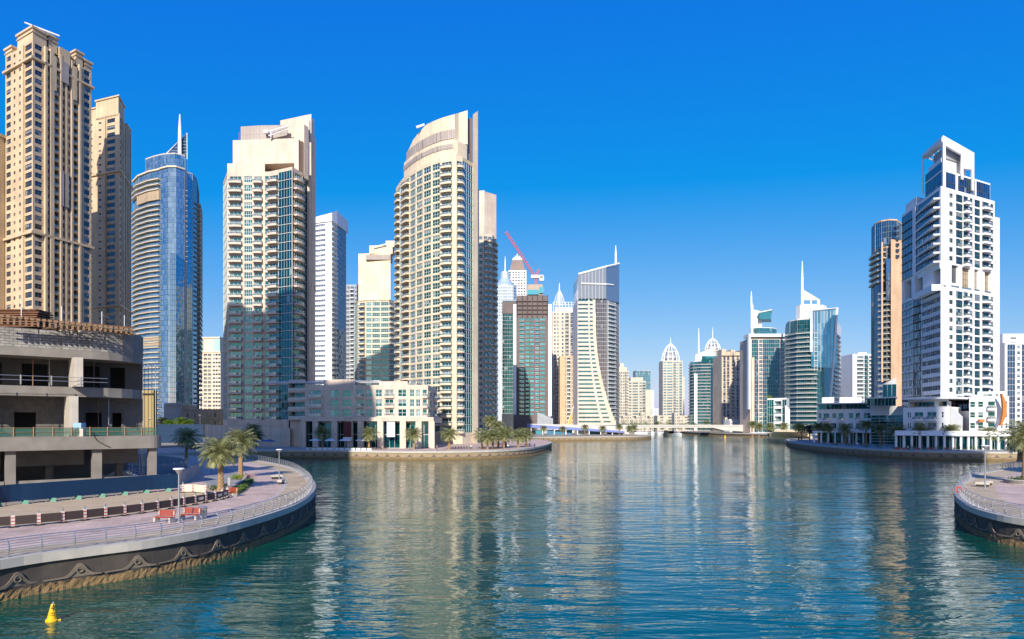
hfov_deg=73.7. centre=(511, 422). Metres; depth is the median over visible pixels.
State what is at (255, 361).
window
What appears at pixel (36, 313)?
panel stack
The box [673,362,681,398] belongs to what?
window
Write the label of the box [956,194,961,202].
window
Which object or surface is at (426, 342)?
window
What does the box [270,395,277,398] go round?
window
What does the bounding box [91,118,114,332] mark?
window
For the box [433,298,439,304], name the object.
window
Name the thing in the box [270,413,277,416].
window
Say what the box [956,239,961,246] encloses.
window
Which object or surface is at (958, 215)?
window
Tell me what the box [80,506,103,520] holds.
construction barrier
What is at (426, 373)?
window
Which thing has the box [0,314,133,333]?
formwork
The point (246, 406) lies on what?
window
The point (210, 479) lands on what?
pavement
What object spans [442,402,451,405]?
window
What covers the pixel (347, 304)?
window
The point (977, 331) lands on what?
window
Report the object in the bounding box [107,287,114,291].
window
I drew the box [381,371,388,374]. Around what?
window
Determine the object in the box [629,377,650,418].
residential tower
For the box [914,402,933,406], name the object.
window
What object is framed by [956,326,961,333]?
window
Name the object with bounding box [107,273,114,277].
window
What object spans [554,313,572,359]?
window
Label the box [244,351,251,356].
window
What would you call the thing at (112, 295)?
window
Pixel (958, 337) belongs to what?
window
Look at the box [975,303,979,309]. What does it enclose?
window
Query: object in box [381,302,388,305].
window
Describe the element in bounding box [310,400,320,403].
window
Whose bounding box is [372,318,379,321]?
window
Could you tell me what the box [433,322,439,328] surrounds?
window
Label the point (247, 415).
window
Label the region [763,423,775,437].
palm tree
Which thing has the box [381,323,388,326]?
window
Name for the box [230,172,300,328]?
window
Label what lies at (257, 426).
palm tree
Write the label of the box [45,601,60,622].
buoy
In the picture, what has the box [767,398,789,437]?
pavilion
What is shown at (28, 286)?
window
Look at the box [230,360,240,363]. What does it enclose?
window
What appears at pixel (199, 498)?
construction barrier
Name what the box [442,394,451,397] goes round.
window
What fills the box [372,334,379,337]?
window
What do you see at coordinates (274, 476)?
stone bench
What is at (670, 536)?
water
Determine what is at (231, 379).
window
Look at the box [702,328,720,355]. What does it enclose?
residential tower
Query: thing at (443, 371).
window
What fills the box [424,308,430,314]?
window
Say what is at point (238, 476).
shrub
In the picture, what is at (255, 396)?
window
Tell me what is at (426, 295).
window
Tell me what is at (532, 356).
unfinished tower
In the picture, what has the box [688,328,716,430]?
glass tower
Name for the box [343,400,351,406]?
window
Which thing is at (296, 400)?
link building
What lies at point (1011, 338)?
residential tower
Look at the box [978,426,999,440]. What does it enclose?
palm tree
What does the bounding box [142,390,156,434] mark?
street building
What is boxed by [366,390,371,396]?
window
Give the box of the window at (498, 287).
[497,287,515,324]
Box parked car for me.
[102,471,136,476]
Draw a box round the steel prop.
[98,398,98,434]
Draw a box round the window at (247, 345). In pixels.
[244,342,251,348]
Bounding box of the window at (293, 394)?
[292,393,304,396]
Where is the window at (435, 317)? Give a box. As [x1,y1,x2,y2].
[433,314,439,320]
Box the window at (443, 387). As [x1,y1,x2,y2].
[442,386,451,389]
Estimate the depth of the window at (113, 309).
330.46 m
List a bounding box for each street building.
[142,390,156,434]
[164,403,181,423]
[181,405,222,436]
[502,414,512,434]
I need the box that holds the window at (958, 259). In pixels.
[956,256,961,264]
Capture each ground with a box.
[2,433,636,549]
[692,431,817,439]
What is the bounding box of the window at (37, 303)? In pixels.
[35,301,41,306]
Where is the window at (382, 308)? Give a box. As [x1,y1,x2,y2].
[381,307,388,310]
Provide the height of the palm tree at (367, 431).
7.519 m
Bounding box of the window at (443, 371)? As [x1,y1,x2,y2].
[442,370,451,372]
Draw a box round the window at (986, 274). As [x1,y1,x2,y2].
[974,270,987,290]
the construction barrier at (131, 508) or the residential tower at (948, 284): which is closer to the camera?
the construction barrier at (131, 508)
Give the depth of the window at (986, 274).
261.87 m
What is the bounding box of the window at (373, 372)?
[372,371,379,374]
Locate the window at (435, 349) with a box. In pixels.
[433,346,439,352]
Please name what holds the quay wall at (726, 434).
in the water
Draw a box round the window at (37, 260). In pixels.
[35,258,41,263]
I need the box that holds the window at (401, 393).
[398,390,405,396]
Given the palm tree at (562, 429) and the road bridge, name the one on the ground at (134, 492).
the palm tree at (562, 429)
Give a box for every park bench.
[153,510,175,522]
[180,507,201,519]
[228,487,237,496]
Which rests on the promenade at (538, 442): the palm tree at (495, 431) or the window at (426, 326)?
the palm tree at (495, 431)
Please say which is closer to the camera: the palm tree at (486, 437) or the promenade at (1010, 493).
the promenade at (1010, 493)
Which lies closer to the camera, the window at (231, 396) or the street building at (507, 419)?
the window at (231, 396)
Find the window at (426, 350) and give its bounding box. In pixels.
[424,347,430,353]
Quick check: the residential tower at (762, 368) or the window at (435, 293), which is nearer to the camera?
the window at (435, 293)
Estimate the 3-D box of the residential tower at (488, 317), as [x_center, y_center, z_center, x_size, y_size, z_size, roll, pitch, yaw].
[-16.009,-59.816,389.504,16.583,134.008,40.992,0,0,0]
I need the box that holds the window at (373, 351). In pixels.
[372,350,379,353]
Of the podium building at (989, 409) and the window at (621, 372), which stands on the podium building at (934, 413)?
the podium building at (989, 409)
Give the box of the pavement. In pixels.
[203,466,240,488]
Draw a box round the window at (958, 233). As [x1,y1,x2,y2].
[956,230,961,237]
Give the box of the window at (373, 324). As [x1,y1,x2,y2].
[372,323,379,326]
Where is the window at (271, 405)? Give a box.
[270,404,277,407]
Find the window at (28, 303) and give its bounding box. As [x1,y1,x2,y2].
[26,300,31,306]
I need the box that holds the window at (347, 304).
[346,287,356,330]
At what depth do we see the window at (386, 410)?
233.25 m
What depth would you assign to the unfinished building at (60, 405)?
87.46 m
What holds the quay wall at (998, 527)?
in the water
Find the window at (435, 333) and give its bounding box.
[433,330,439,336]
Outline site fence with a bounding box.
[128,454,187,474]
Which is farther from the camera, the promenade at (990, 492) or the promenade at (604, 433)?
the promenade at (604, 433)
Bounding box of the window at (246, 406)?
[244,404,251,409]
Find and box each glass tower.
[131,114,202,422]
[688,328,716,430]
[745,291,776,339]
[784,261,840,434]
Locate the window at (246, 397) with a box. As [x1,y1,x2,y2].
[244,395,251,400]
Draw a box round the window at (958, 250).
[956,248,961,255]
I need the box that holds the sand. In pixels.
[0,490,219,527]
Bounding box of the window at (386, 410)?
[385,409,393,412]
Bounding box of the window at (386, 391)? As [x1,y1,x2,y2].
[385,390,393,393]
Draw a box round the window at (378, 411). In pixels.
[376,409,381,415]
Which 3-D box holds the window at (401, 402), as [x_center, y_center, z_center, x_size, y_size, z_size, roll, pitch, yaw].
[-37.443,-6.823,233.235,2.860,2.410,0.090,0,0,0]
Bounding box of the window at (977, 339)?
[975,337,979,343]
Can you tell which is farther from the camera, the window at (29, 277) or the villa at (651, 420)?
the villa at (651, 420)
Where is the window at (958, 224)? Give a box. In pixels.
[956,221,961,228]
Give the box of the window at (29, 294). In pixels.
[26,292,31,297]
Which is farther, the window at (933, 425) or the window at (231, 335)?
the window at (231, 335)
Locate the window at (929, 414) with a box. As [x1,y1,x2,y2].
[927,412,935,416]
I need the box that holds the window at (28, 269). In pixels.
[26,266,31,272]
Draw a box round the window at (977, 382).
[975,379,979,385]
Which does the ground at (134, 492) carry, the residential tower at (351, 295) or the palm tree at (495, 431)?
the residential tower at (351, 295)
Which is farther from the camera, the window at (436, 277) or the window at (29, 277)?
the window at (436, 277)
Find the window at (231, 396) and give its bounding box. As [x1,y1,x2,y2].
[230,395,240,398]
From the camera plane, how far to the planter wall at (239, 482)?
93.62 m
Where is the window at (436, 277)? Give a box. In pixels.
[433,275,439,280]
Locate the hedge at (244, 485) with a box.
[229,478,253,494]
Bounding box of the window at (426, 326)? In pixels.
[424,323,430,329]
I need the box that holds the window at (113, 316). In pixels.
[107,315,114,319]
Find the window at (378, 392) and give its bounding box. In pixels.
[376,390,381,396]
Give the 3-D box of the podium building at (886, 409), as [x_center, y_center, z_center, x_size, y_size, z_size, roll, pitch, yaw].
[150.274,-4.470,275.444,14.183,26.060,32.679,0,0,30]
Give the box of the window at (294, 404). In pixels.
[292,402,304,406]
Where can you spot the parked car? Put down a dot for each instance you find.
(125, 473)
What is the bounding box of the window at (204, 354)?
[199,354,206,406]
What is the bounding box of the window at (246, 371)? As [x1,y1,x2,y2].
[244,369,251,374]
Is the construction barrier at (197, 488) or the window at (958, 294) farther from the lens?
the window at (958, 294)
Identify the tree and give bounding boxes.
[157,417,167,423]
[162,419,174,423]
[169,427,204,461]
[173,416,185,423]
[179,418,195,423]
[192,435,247,490]
[201,412,222,426]
[221,428,261,476]
[244,423,264,446]
[249,431,265,446]
[312,425,332,448]
[359,426,379,446]
[404,427,423,448]
[439,427,460,448]
[472,428,488,448]
[476,430,497,448]
[481,414,497,444]
[483,429,501,448]
[488,420,505,428]
[489,427,503,447]
[498,425,514,446]
[498,428,515,447]
[509,430,525,446]
[521,427,536,446]
[539,426,546,434]
[557,426,566,434]
[581,424,588,434]
[598,426,606,434]
[615,424,622,434]
[624,425,630,434]
[630,424,637,434]
[746,420,756,436]
[753,422,765,436]
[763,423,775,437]
[777,422,791,429]
[792,423,804,439]
[794,423,806,440]
[802,424,815,440]
[810,422,824,442]
[819,423,835,433]
[836,423,854,443]
[856,420,873,444]
[871,423,888,444]
[887,424,905,437]
[909,423,930,434]
[940,424,961,432]
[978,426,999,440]
[996,420,1023,479]
[999,434,1021,462]
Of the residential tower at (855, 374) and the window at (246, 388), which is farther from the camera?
the residential tower at (855, 374)
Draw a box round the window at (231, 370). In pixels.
[230,369,240,372]
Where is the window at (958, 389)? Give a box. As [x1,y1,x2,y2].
[956,387,961,393]
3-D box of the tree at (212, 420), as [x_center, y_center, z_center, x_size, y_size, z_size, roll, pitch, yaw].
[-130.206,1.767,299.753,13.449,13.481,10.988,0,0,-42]
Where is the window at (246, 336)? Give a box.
[244,334,251,339]
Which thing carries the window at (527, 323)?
in the unfinished tower at (532, 356)
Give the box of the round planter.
[1003,475,1023,484]
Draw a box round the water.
[0,430,1023,638]
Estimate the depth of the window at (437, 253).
279.71 m
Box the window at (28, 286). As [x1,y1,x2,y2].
[26,283,31,289]
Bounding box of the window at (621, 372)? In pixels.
[621,372,628,393]
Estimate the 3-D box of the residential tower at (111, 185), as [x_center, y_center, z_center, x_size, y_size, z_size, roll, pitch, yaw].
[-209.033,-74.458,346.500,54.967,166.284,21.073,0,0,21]
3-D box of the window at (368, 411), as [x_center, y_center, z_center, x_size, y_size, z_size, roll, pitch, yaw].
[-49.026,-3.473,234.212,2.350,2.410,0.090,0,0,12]
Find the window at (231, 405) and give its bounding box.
[230,404,240,407]
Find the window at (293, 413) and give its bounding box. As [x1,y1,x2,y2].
[292,412,304,415]
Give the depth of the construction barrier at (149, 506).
64.46 m
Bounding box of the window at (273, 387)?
[270,386,277,389]
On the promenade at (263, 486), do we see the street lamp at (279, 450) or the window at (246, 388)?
the street lamp at (279, 450)
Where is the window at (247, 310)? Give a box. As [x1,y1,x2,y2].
[244,307,251,313]
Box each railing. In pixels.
[0,450,312,557]
[958,461,1023,517]
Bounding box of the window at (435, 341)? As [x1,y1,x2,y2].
[433,338,439,344]
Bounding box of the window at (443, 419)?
[442,418,451,421]
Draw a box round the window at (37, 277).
[35,275,41,280]
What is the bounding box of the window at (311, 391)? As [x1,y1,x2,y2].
[310,390,320,394]
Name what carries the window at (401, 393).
in the arcade building at (349, 409)
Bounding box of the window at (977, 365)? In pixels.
[975,362,979,368]
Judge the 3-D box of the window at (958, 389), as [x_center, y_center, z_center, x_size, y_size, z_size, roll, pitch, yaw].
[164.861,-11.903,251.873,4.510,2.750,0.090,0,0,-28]
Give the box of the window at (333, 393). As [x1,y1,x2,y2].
[330,390,338,396]
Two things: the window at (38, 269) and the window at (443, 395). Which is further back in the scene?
the window at (443, 395)
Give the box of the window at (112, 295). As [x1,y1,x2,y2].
[107,294,114,298]
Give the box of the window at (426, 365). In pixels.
[424,363,430,368]
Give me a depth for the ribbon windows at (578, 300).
555.45 m
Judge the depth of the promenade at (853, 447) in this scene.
256.67 m
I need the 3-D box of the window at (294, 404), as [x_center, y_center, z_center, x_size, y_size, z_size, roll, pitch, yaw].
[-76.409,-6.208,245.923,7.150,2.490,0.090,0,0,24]
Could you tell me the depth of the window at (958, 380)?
251.93 m
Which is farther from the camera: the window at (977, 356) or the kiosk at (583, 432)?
the kiosk at (583, 432)
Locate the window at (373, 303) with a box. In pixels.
[360,302,394,367]
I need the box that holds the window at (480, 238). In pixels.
[479,236,495,384]
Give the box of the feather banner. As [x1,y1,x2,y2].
[567,406,573,424]
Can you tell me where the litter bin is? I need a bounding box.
[198,506,207,517]
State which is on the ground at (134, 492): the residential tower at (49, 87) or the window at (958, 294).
the residential tower at (49, 87)
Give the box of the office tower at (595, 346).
[573,245,619,432]
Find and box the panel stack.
[0,309,53,329]
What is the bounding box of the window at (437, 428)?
[435,426,439,431]
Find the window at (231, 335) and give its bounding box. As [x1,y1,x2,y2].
[230,334,240,336]
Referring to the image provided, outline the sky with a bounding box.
[0,0,1023,417]
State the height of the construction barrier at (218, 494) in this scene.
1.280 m
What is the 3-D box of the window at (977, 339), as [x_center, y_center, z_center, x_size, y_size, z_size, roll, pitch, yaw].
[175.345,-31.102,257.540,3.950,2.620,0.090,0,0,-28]
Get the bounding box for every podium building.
[812,397,870,443]
[866,378,904,444]
[894,396,1013,449]
[951,391,1008,430]
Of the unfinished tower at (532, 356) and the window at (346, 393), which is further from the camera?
the unfinished tower at (532, 356)
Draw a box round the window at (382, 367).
[381,366,388,369]
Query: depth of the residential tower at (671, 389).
880.26 m
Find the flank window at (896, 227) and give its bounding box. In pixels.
[894,226,898,257]
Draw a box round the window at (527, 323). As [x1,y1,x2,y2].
[519,318,544,336]
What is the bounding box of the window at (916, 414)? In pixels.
[914,412,922,416]
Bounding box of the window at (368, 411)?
[366,409,371,415]
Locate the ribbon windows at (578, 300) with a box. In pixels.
[577,300,612,422]
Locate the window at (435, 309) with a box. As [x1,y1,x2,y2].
[433,306,439,312]
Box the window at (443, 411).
[442,410,451,413]
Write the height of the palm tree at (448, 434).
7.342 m
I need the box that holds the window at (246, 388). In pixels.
[244,386,251,391]
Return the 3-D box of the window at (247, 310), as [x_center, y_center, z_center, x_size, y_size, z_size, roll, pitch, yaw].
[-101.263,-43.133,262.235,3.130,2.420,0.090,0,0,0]
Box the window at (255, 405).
[254,404,261,407]
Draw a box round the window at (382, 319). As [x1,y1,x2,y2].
[381,318,388,321]
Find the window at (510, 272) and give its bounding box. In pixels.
[510,272,525,294]
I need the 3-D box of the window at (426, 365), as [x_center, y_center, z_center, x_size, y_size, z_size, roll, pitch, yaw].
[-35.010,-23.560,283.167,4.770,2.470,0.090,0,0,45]
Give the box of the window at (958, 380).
[956,378,961,385]
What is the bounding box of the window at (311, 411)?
[310,410,320,413]
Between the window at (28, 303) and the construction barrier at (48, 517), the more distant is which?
the window at (28, 303)
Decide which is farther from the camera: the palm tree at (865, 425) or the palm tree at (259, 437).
the palm tree at (865, 425)
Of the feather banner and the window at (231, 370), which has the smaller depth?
the window at (231, 370)
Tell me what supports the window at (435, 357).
in the residential tower at (436, 260)
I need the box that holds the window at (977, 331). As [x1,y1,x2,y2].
[975,328,979,335]
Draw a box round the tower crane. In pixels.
[505,231,543,283]
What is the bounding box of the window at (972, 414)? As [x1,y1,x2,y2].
[970,412,974,417]
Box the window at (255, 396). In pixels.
[254,395,261,398]
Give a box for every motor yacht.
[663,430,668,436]
[672,430,681,435]
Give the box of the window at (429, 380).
[424,379,430,384]
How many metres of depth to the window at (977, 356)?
257.81 m
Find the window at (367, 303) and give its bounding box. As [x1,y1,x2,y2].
[366,302,370,326]
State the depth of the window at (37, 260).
272.43 m
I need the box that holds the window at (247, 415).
[244,412,251,418]
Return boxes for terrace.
[770,429,811,437]
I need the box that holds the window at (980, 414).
[978,412,982,417]
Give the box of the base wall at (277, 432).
[205,420,289,445]
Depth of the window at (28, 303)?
271.90 m
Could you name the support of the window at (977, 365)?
in the residential tower at (948, 284)
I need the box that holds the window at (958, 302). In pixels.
[956,300,961,307]
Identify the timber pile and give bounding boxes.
[43,324,135,334]
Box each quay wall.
[0,454,315,601]
[165,439,551,459]
[527,434,650,440]
[678,431,812,438]
[786,439,1016,460]
[954,467,1023,547]
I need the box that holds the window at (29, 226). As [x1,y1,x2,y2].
[7,43,89,331]
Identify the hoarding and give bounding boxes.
[0,474,177,506]
[157,424,202,442]
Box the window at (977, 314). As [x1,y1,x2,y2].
[975,311,979,318]
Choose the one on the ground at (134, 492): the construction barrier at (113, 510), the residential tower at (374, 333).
the residential tower at (374, 333)
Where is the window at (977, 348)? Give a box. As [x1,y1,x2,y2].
[975,345,979,352]
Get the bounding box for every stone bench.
[271,474,281,478]
[277,479,284,483]
[975,482,989,486]
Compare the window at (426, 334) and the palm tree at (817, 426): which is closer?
the window at (426, 334)
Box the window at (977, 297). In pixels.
[975,294,979,301]
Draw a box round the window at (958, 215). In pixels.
[956,212,961,220]
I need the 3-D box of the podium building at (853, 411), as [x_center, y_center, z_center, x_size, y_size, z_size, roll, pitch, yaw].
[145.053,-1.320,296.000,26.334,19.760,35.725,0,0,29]
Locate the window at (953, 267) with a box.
[952,266,955,282]
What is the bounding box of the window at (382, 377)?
[381,376,388,379]
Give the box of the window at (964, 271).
[962,268,967,287]
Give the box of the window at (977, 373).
[975,371,979,377]
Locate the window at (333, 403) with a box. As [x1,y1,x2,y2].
[330,400,338,406]
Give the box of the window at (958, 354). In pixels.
[956,352,961,359]
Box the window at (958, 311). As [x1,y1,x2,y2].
[956,309,961,316]
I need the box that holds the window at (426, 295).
[424,292,430,298]
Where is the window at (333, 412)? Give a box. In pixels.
[330,409,338,415]
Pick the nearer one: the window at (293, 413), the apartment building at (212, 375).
the window at (293, 413)
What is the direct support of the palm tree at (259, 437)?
on the promenade at (467, 446)
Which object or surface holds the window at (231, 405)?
in the residential tower at (269, 238)
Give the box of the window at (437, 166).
[397,161,461,384]
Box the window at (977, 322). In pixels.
[975,320,979,326]
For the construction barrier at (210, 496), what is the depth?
72.88 m
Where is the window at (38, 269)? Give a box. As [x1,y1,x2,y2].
[35,266,41,272]
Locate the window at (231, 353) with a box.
[230,352,240,354]
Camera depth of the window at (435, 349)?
279.71 m
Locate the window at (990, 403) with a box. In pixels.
[988,401,994,405]
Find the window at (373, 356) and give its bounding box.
[372,355,379,358]
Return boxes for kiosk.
[547,430,571,433]
[578,431,588,433]
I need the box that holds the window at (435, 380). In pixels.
[433,378,439,383]
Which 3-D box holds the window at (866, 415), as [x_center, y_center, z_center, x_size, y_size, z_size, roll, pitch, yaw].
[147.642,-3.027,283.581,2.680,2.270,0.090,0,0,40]
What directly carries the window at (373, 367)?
in the residential tower at (374, 333)
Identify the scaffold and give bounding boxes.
[128,362,155,475]
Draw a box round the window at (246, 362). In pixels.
[244,360,251,365]
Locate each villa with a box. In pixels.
[621,416,626,424]
[625,413,630,423]
[634,416,639,430]
[639,413,644,430]
[647,416,653,430]
[654,415,688,430]
[672,413,678,430]
[724,419,734,431]
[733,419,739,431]
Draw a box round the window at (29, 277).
[26,274,31,280]
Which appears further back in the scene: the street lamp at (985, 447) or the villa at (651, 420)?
the villa at (651, 420)
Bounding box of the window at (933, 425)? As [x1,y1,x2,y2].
[927,423,935,427]
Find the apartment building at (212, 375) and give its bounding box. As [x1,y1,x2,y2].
[199,337,222,408]
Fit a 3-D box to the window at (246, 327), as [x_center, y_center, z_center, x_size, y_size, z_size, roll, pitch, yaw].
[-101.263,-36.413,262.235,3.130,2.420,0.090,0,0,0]
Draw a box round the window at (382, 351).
[381,350,388,353]
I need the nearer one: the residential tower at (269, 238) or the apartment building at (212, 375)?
the residential tower at (269, 238)
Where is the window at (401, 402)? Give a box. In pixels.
[398,399,405,405]
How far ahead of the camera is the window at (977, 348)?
257.81 m
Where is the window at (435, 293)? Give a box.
[433,291,439,296]
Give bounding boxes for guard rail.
[0,427,156,436]
[5,375,107,385]
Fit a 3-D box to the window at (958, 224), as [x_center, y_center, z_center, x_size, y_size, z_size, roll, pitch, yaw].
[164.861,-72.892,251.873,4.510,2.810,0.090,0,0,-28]
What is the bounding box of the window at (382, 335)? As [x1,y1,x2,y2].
[381,334,388,337]
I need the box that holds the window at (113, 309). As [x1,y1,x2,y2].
[107,308,114,312]
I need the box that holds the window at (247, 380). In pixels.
[244,377,251,383]
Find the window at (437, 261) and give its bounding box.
[433,259,439,265]
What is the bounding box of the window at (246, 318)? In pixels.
[244,316,251,321]
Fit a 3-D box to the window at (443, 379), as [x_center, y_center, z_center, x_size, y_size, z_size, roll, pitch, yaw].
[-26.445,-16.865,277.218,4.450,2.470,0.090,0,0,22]
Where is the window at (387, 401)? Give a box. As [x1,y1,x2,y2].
[385,399,393,403]
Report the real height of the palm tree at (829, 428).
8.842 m
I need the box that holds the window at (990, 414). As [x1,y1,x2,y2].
[988,412,994,416]
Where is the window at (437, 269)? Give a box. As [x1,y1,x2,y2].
[433,267,439,273]
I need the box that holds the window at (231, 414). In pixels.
[230,413,240,416]
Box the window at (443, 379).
[442,378,451,381]
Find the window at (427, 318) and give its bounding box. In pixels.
[424,316,430,321]
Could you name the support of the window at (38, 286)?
in the residential tower at (49, 87)
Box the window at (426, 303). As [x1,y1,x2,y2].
[424,300,430,306]
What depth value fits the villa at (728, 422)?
633.14 m
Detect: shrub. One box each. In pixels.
[208,483,229,489]
[230,474,247,479]
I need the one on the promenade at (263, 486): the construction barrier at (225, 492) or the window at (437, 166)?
the construction barrier at (225, 492)
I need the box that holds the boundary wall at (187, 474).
[180,464,201,483]
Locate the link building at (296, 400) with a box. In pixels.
[288,379,307,445]
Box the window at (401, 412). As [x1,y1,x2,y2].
[398,409,405,415]
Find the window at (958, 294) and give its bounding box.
[956,291,961,298]
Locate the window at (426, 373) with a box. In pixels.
[424,371,430,376]
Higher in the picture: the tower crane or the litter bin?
the tower crane
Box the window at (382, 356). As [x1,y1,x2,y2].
[381,355,388,358]
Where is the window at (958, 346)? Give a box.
[956,343,961,350]
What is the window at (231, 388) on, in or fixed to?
in the residential tower at (269, 238)
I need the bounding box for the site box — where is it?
[73,423,87,435]
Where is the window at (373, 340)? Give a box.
[372,339,379,342]
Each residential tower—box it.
[0,133,5,308]
[2,22,94,332]
[91,94,132,335]
[223,114,315,427]
[315,211,347,385]
[346,285,357,378]
[354,241,395,384]
[394,110,478,443]
[479,190,497,433]
[497,258,516,325]
[497,326,501,425]
[502,300,515,413]
[509,253,525,298]
[551,283,572,423]
[558,356,572,424]
[619,363,628,418]
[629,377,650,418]
[633,370,650,389]
[651,390,653,408]
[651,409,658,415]
[659,337,683,414]
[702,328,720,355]
[713,349,739,430]
[740,334,784,432]
[841,352,870,401]
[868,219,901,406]
[901,135,994,410]
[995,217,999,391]
[1000,334,1023,342]
[1000,343,1023,430]
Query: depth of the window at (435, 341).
279.71 m
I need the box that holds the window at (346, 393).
[343,390,351,396]
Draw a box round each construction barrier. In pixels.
[0,516,9,525]
[8,512,36,527]
[34,510,60,525]
[58,508,82,523]
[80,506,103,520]
[101,504,122,518]
[120,502,140,515]
[138,500,156,513]
[154,498,170,511]
[168,496,182,508]
[180,482,191,492]
[180,494,194,506]
[192,482,203,492]
[192,492,204,504]
[203,491,214,502]
[212,489,222,500]
[220,488,227,499]
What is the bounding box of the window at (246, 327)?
[244,325,251,330]
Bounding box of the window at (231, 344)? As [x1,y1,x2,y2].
[230,343,240,345]
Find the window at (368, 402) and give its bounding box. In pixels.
[366,400,371,406]
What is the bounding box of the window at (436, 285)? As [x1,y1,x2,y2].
[433,283,439,288]
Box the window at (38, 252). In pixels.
[35,249,41,255]
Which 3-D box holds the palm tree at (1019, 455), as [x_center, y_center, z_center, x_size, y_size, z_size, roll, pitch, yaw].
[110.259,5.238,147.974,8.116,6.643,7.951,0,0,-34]
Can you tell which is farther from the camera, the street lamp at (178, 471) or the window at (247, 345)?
the window at (247, 345)
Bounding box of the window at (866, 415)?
[864,413,870,417]
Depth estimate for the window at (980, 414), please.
221.81 m
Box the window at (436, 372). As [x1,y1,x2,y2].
[433,370,439,375]
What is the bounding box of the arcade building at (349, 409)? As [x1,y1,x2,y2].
[266,379,441,447]
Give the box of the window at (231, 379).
[230,378,240,380]
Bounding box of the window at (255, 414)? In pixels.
[254,413,261,416]
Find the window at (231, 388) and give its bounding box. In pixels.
[230,387,240,389]
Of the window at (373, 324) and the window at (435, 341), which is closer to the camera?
the window at (435, 341)
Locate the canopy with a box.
[527,424,626,434]
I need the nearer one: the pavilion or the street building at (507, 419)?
the pavilion
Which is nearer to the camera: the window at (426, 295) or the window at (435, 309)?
the window at (435, 309)
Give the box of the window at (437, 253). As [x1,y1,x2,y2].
[433,251,439,257]
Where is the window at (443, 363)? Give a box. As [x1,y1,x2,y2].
[442,362,451,364]
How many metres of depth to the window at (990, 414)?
220.41 m
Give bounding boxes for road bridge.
[553,416,742,433]
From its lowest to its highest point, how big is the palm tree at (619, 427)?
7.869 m
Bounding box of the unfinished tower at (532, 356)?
[513,284,552,433]
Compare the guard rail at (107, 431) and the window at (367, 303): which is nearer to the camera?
the guard rail at (107, 431)
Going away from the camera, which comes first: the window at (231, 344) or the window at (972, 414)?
the window at (972, 414)
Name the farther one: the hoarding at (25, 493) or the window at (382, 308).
the window at (382, 308)
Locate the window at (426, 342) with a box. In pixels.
[424,339,430,345]
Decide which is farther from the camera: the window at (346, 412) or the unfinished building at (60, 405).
the window at (346, 412)
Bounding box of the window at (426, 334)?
[424,331,430,337]
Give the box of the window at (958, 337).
[956,335,961,341]
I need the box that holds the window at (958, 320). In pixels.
[956,317,961,324]
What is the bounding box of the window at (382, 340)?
[381,339,388,342]
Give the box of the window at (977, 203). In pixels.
[963,196,992,391]
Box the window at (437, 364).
[433,362,439,368]
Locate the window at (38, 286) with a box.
[35,283,41,289]
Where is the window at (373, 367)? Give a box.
[372,366,379,369]
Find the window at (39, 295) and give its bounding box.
[35,292,41,297]
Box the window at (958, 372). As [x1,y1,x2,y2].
[956,369,961,376]
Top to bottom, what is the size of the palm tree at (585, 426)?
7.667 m
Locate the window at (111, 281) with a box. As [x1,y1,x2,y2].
[107,280,114,284]
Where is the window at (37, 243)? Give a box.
[35,241,41,246]
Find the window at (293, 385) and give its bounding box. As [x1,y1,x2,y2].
[292,383,304,387]
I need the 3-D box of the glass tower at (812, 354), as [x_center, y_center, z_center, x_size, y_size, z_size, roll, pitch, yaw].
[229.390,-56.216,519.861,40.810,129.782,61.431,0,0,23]
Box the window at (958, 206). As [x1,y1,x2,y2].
[956,203,961,211]
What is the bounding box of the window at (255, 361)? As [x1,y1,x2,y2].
[254,360,261,363]
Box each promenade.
[0,455,307,556]
[0,456,283,549]
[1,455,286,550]
[138,439,530,451]
[142,438,548,452]
[511,433,648,437]
[686,431,817,438]
[789,439,982,451]
[794,440,1017,451]
[964,468,1023,516]
[995,472,1023,507]
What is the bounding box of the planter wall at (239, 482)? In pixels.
[228,471,246,487]
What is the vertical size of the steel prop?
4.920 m
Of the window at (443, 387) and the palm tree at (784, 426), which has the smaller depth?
the window at (443, 387)
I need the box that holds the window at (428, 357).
[424,355,430,361]
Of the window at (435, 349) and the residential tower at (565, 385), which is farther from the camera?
the residential tower at (565, 385)
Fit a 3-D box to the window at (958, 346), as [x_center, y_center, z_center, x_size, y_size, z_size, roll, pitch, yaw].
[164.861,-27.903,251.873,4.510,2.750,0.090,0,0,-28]
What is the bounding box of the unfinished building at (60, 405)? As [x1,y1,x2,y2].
[0,326,160,484]
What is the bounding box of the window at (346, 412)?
[343,409,351,415]
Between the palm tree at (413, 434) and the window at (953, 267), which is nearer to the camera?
the palm tree at (413, 434)
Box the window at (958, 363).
[956,361,961,367]
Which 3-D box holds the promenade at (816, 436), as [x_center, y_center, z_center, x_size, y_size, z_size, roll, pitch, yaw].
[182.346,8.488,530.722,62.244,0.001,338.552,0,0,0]
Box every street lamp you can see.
[173,468,184,522]
[276,449,282,478]
[980,445,989,488]
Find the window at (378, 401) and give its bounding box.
[376,399,381,405]
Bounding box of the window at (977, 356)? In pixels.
[975,354,979,360]
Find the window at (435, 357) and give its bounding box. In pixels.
[433,354,439,360]

